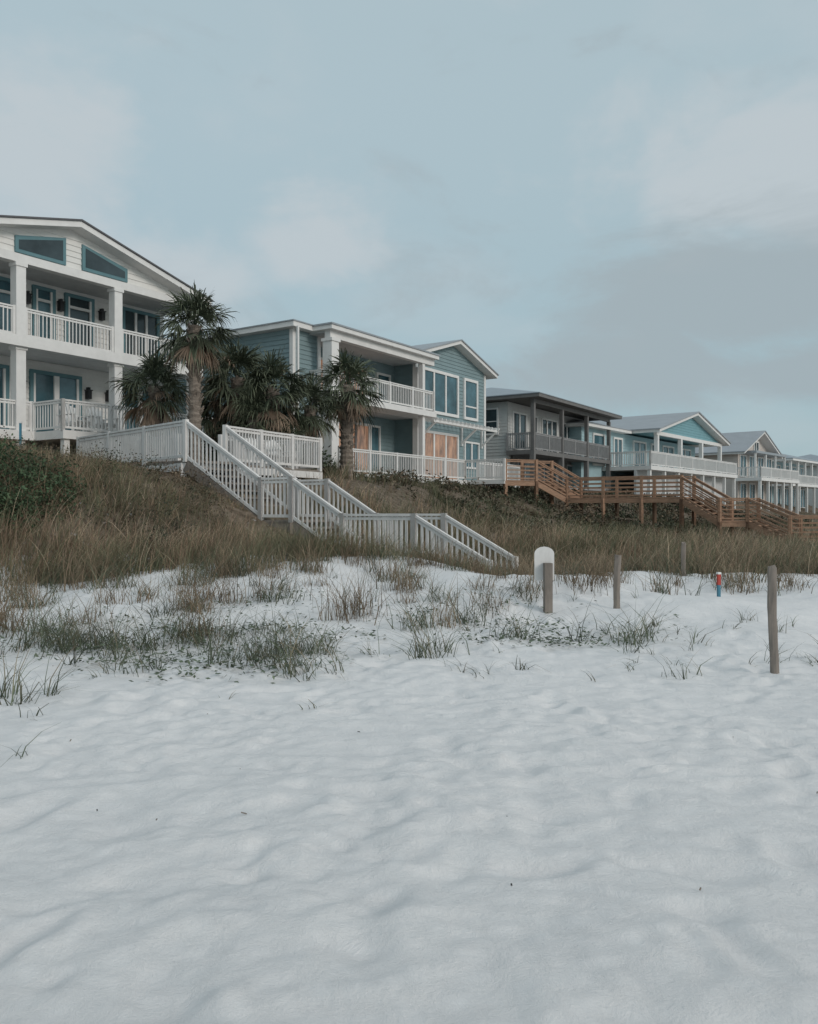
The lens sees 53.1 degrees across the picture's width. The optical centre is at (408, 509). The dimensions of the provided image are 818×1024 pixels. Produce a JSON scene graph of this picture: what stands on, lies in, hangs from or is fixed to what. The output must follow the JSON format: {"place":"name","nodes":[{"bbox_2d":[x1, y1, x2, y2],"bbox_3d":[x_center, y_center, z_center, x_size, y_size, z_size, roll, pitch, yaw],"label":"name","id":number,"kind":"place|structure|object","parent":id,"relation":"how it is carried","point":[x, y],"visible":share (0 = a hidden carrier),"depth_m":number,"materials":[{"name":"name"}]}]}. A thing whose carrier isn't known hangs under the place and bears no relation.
{"place":"outdoors","nodes":[
{"label":"outdoors","id":0,"kind":"place"},
{"bbox_2d":[0,458,817,1023],"bbox_3d":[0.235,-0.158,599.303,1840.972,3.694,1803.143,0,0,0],"label":"ground","id":1,"kind":"structure","parent":0,"point":[554,834],"depth_m":4.27,"materials":[{"name":"white sand"}]},
{"bbox_2d":[19,421,21,447],"bbox_3d":[-11.400,-1.956,24.000,0.080,1.250,0.080,0,0,-11],"label":"marker pole","id":2,"kind":"object","parent":1,"relation":"on","point":[20,429],"visible":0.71,"depth_m":23.97,"materials":[{"name":"blue plastic"}]},
{"bbox_2d":[0,227,182,461],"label":"walls","id":3,"kind":"structure","parent":1,"relation":"on","point":[96,381],"depth_m":30.60,"materials":[{"name":"beige wood"}]},
{"bbox_2d":[26,291,108,401],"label":"wall lanterns","id":4,"kind":"object","parent":3,"relation":"attached to","point":[60,308],"depth_m":31.40,"materials":[{"name":"black metal"}]},
{"bbox_2d":[0,235,159,435],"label":"windows","id":5,"kind":"structure","parent":3,"relation":"attached to","point":[45,385],"depth_m":30.10,"materials":[{"name":"blue glass"}]},
{"bbox_2d":[0,215,213,313],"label":"roof","id":6,"kind":"structure","parent":3,"relation":"on","point":[110,245],"depth_m":29.24,"materials":[{"name":"white paint"}]},
{"bbox_2d":[0,248,228,460],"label":"porch","id":7,"kind":"object","parent":1,"relation":"on","point":[19,347],"visible":0.46,"depth_m":28.64,"materials":[{"name":"white paint"}]},
{"bbox_2d":[57,404,93,431],"bbox_3d":[-11.435,-3.100,27.898,1.097,1.045,0.858,0,0,33],"label":"adirondack chair","id":8,"kind":"object","parent":7,"relation":"on","point":[70,417],"visible":0.41,"depth_m":27.94,"materials":[{"name":"white paint"}]},
{"bbox_2d":[84,407,118,432],"bbox_3d":[-10.886,-3.100,28.734,1.097,1.045,0.858,0,0,33],"label":"adirondack chair","id":9,"kind":"object","parent":7,"relation":"on","point":[96,417],"visible":0.44,"depth_m":28.74,"materials":[{"name":"white paint"}]},
{"bbox_2d":[0,302,212,435],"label":"railings","id":10,"kind":"object","parent":7,"relation":"on","point":[31,405],"visible":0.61,"depth_m":27.62,"materials":[{"name":"white paint"}]},
{"bbox_2d":[107,347,188,460],"bbox_3d":[-8.307,-3.309,26.593,3.074,4.062,3.022,0,0,0],"label":"palm tree","id":11,"kind":"object","parent":1,"relation":"on","point":[154,409],"visible":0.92,"depth_m":26.25,"materials":[{"name":"green plant"}]},
{"bbox_2d":[148,281,240,460],"bbox_3d":[-6.579,-4.085,25.304,2.819,5.808,2.806,0,0,-20],"label":"palm tree","id":12,"kind":"object","parent":1,"relation":"on","point":[194,351],"visible":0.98,"depth_m":25.00,"materials":[{"name":"green plant"}]},
{"bbox_2d":[187,373,246,460],"bbox_3d":[-6.567,-3.012,28.625,2.658,3.604,2.825,0,0,0],"label":"palm tree","id":13,"kind":"object","parent":1,"relation":"on","point":[209,427],"visible":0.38,"depth_m":28.07,"materials":[{"name":"green plant"}]},
{"bbox_2d":[201,337,283,434],"bbox_3d":[-5.766,-3.591,28.014,3.137,4.717,3.239,0,0,0],"label":"palm tree","id":14,"kind":"object","parent":1,"relation":"on","point":[240,358],"visible":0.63,"depth_m":27.48,"materials":[{"name":"green plant"}]},
{"bbox_2d":[215,387,290,464],"bbox_3d":[-5.219,-2.628,27.575,2.726,2.985,2.534,0,0,0],"label":"palm tree","id":15,"kind":"object","parent":1,"relation":"on","point":[251,424],"visible":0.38,"depth_m":27.12,"materials":[{"name":"green plant"}]},
{"bbox_2d":[230,346,317,466],"bbox_3d":[-4.659,-3.359,27.778,3.142,4.460,3.104,0,0,0],"label":"palm tree","id":16,"kind":"object","parent":1,"relation":"on","point":[271,368],"visible":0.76,"depth_m":27.46,"materials":[{"name":"green plant"}]},
{"bbox_2d":[261,408,309,457],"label":"palm tree","id":17,"kind":"object","parent":1,"relation":"on","point":[286,424],"visible":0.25,"depth_m":27.54,"materials":[{"name":"green plant"}]},
{"bbox_2d":[76,419,518,567],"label":"white beach stairs","id":18,"kind":"structure","parent":1,"relation":"on","point":[231,465],"depth_m":20.41,"materials":[{"name":"paint"}]},
{"bbox_2d":[244,438,280,464],"bbox_3d":[-4.470,-1.722,24.469,0.997,0.950,0.780,0,0,30],"label":"adirondack chair","id":19,"kind":"object","parent":18,"relation":"on","point":[264,451],"visible":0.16,"depth_m":24.49,"materials":[{"name":"white paint"}]},
{"bbox_2d":[265,440,298,468],"bbox_3d":[-4.056,-1.722,25.489,0.997,0.950,0.780,0,0,40],"label":"adirondack chair","id":20,"kind":"object","parent":18,"relation":"on","point":[296,467],"visible":0.25,"depth_m":25.45,"materials":[{"name":"white paint"}]},
{"bbox_2d":[285,371,346,469],"bbox_3d":[-3.502,-2.988,29.179,2.609,3.832,2.747,0,0,0],"label":"palm tree","id":21,"kind":"object","parent":1,"relation":"on","point":[311,415],"visible":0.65,"depth_m":28.94,"materials":[{"name":"green plant"}]},
{"bbox_2d":[164,328,485,479],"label":"walls","id":22,"kind":"structure","parent":1,"relation":"on","point":[396,436],"depth_m":41.43,"materials":[{"name":"blue wood"}]},
{"bbox_2d":[164,319,498,423],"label":"roof","id":23,"kind":"structure","parent":22,"relation":"on","point":[467,351],"depth_m":35.56,"materials":[{"name":"white paint"}]},
{"bbox_2d":[321,357,479,478],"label":"windows","id":24,"kind":"structure","parent":22,"relation":"attached to","point":[443,386],"depth_m":43.30,"materials":[{"name":"glass"}]},
{"bbox_2d":[425,417,499,448],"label":"trellis awning","id":25,"kind":"object","parent":22,"relation":"attached to","point":[462,425],"visible":0.91,"depth_m":44.27,"materials":[{"name":"white paint"}]},
{"bbox_2d":[0,579,690,683],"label":"beach vine","id":26,"kind":"object","parent":1,"relation":"on","point":[300,663],"visible":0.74,"depth_m":9.43,"materials":[{"name":"green plant"}]},
{"bbox_2d":[311,347,386,478],"bbox_3d":[-2.219,-3.445,29.985,2.978,4.998,3.002,0,0,0],"label":"palm tree","id":27,"kind":"object","parent":1,"relation":"on","point":[348,401],"visible":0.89,"depth_m":29.75,"materials":[{"name":"green plant"}]},
{"bbox_2d":[0,423,814,563],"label":"dune shrubs","id":28,"kind":"object","parent":1,"relation":"on","point":[528,493],"visible":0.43,"depth_m":20.37,"materials":[{"name":"green plant"}]},
{"bbox_2d":[0,430,817,592],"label":"dune grass","id":29,"kind":"structure","parent":1,"relation":"on","point":[628,543],"depth_m":17.40,"materials":[{"name":"brown plant"}]},
{"bbox_2d":[0,518,817,760],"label":"beach grass tufts","id":30,"kind":"object","parent":1,"relation":"on","point":[190,605],"visible":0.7,"depth_m":11.14,"materials":[{"name":"green plant"}]},
{"bbox_2d":[309,330,515,487],"bbox_3d":[1.238,-3.899,39.786,5.650,6.998,16.600,0,0,33],"label":"porch","id":31,"kind":"object","parent":1,"relation":"on","point":[333,342],"visible":0.34,"depth_m":38.33,"materials":[{"name":"white paint"}]},
{"bbox_2d":[310,369,519,479],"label":"railings","id":32,"kind":"object","parent":31,"relation":"on","point":[493,471],"visible":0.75,"depth_m":38.48,"materials":[{"name":"white paint"}]},
{"bbox_2d":[52,647,817,890],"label":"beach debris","id":33,"kind":"object","parent":1,"relation":"on","point":[359,731],"visible":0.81,"depth_m":4.20,"materials":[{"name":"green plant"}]},
{"bbox_2d":[486,401,583,479],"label":"walls","id":34,"kind":"structure","parent":1,"relation":"on","point":[495,446],"depth_m":51.51,"materials":[{"name":"grey wood"}]},
{"bbox_2d":[486,408,572,485],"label":"windows","id":35,"kind":"structure","parent":34,"relation":"attached to","point":[519,424],"depth_m":52.89,"materials":[{"name":"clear glass"}]},
{"bbox_2d":[486,387,622,420],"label":"roof","id":36,"kind":"structure","parent":34,"relation":"on","point":[520,397],"depth_m":52.45,"materials":[{"name":"grey"}]},
{"bbox_2d":[534,547,553,613],"bbox_3d":[1.930,1.143,11.612,0.280,1.230,0.145,0,0,0],"label":"beach sign","id":37,"kind":"object","parent":1,"relation":"on","point":[544,564],"visible":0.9,"depth_m":11.63,"materials":[{"name":"white paint"}]},
{"bbox_2d":[506,398,610,490],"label":"porch","id":38,"kind":"object","parent":1,"relation":"on","point":[562,459],"visible":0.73,"depth_m":53.69,"materials":[{"name":"grey paint"}]},
{"bbox_2d":[506,432,608,459],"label":"railings","id":39,"kind":"object","parent":38,"relation":"on","point":[547,442],"visible":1,"depth_m":53.49,"materials":[{"name":"grey paint"}]},
{"bbox_2d":[613,554,620,608],"bbox_3d":[2.946,1.165,11.599,0.131,1.059,0.095,0,0,0],"label":"wooden post","id":40,"kind":"object","parent":1,"relation":"on","point":[616,579],"visible":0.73,"depth_m":11.57,"materials":[{"name":"grey wood"}]},
{"bbox_2d":[569,418,717,490],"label":"walls","id":41,"kind":"structure","parent":1,"relation":"on","point":[691,428],"depth_m":65.72,"materials":[{"name":"teal"}]},
{"bbox_2d":[592,433,690,469],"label":"windows","id":42,"kind":"structure","parent":41,"relation":"attached to","point":[597,438],"depth_m":65.99,"materials":[{"name":"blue glass"}]},
{"bbox_2d":[565,411,730,446],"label":"roof","id":43,"kind":"structure","parent":41,"relation":"on","point":[643,424],"depth_m":68.03,"materials":[{"name":"white paint"}]},
{"bbox_2d":[503,459,817,542],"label":"wooden boardwalk","id":44,"kind":"structure","parent":1,"relation":"on","point":[719,519],"depth_m":39.40,"materials":[{"name":"brown wood"}]},
{"bbox_2d":[602,432,737,508],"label":"porch","id":45,"kind":"object","parent":1,"relation":"on","point":[717,480],"visible":0.57,"depth_m":66.28,"materials":[{"name":"white paint"}]},
{"bbox_2d":[603,450,736,474],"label":"railings","id":46,"kind":"object","parent":45,"relation":"on","point":[673,460],"visible":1,"depth_m":63.94,"materials":[{"name":"white paint"}]},
{"bbox_2d":[681,542,685,575],"bbox_3d":[5.001,1.055,14.900,0.098,0.943,0.086,0,0,0],"label":"wooden post","id":47,"kind":"object","parent":1,"relation":"on","point":[683,549],"visible":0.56,"depth_m":14.87,"materials":[{"name":"grey wood"}]},
{"bbox_2d":[716,572,720,596],"bbox_3d":[4.620,1.219,12.200,0.053,0.570,0.053,0,0,-11],"label":"marker stake","id":48,"kind":"object","parent":1,"relation":"on","point":[718,584],"visible":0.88,"depth_m":12.18,"materials":[{"name":"blue plastic"}]},
{"bbox_2d":[695,439,771,499],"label":"walls","id":49,"kind":"structure","parent":1,"relation":"on","point":[732,458],"depth_m":89.34,"materials":[{"name":"beige"}]},
{"bbox_2d":[695,430,782,459],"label":"roof","id":50,"kind":"structure","parent":49,"relation":"on","point":[743,442],"depth_m":91.10,"materials":[{"name":"white paint"}]},
{"bbox_2d":[739,441,771,503],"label":"windows","id":51,"kind":"structure","parent":49,"relation":"attached to","point":[743,486],"depth_m":91.61,"materials":[{"name":"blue glass"}]},
{"bbox_2d":[736,450,799,513],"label":"porch","id":52,"kind":"object","parent":1,"relation":"on","point":[766,480],"visible":0.73,"depth_m":90.43,"materials":[{"name":"white paint"}]},
{"bbox_2d":[734,466,798,479],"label":"railings","id":53,"kind":"object","parent":52,"relation":"on","point":[778,473],"visible":0.98,"depth_m":88.90,"materials":[{"name":"white paint"}]},
{"bbox_2d":[767,565,778,673],"bbox_3d":[3.508,1.218,7.870,0.119,1.374,0.088,0,0,0],"label":"wooden post","id":54,"kind":"object","parent":1,"relation":"on","point":[772,613],"visible":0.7,"depth_m":7.84,"materials":[{"name":"grey wood"}]},
{"bbox_2d":[772,454,817,512],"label":"white beach cottage","id":55,"kind":"structure","parent":1,"relation":"on","point":[800,464],"depth_m":106.77,"materials":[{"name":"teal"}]},
{"bbox_2d":[773,465,804,507],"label":"windows","id":56,"kind":"structure","parent":55,"relation":"in","point":[777,466],"depth_m":109.11,"materials":[{"name":"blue glass"}]},
{"bbox_2d":[799,454,817,507],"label":"white beach cottage","id":57,"kind":"structure","parent":1,"relation":"on","point":[810,491],"depth_m":127.21,"materials":[{"name":"grey"}]},
{"bbox_2d":[0,0,817,456],"label":"sky","id":58,"kind":"structure","parent":0,"point":[613,204],"materials":[{"name":"blue"}]}
]}

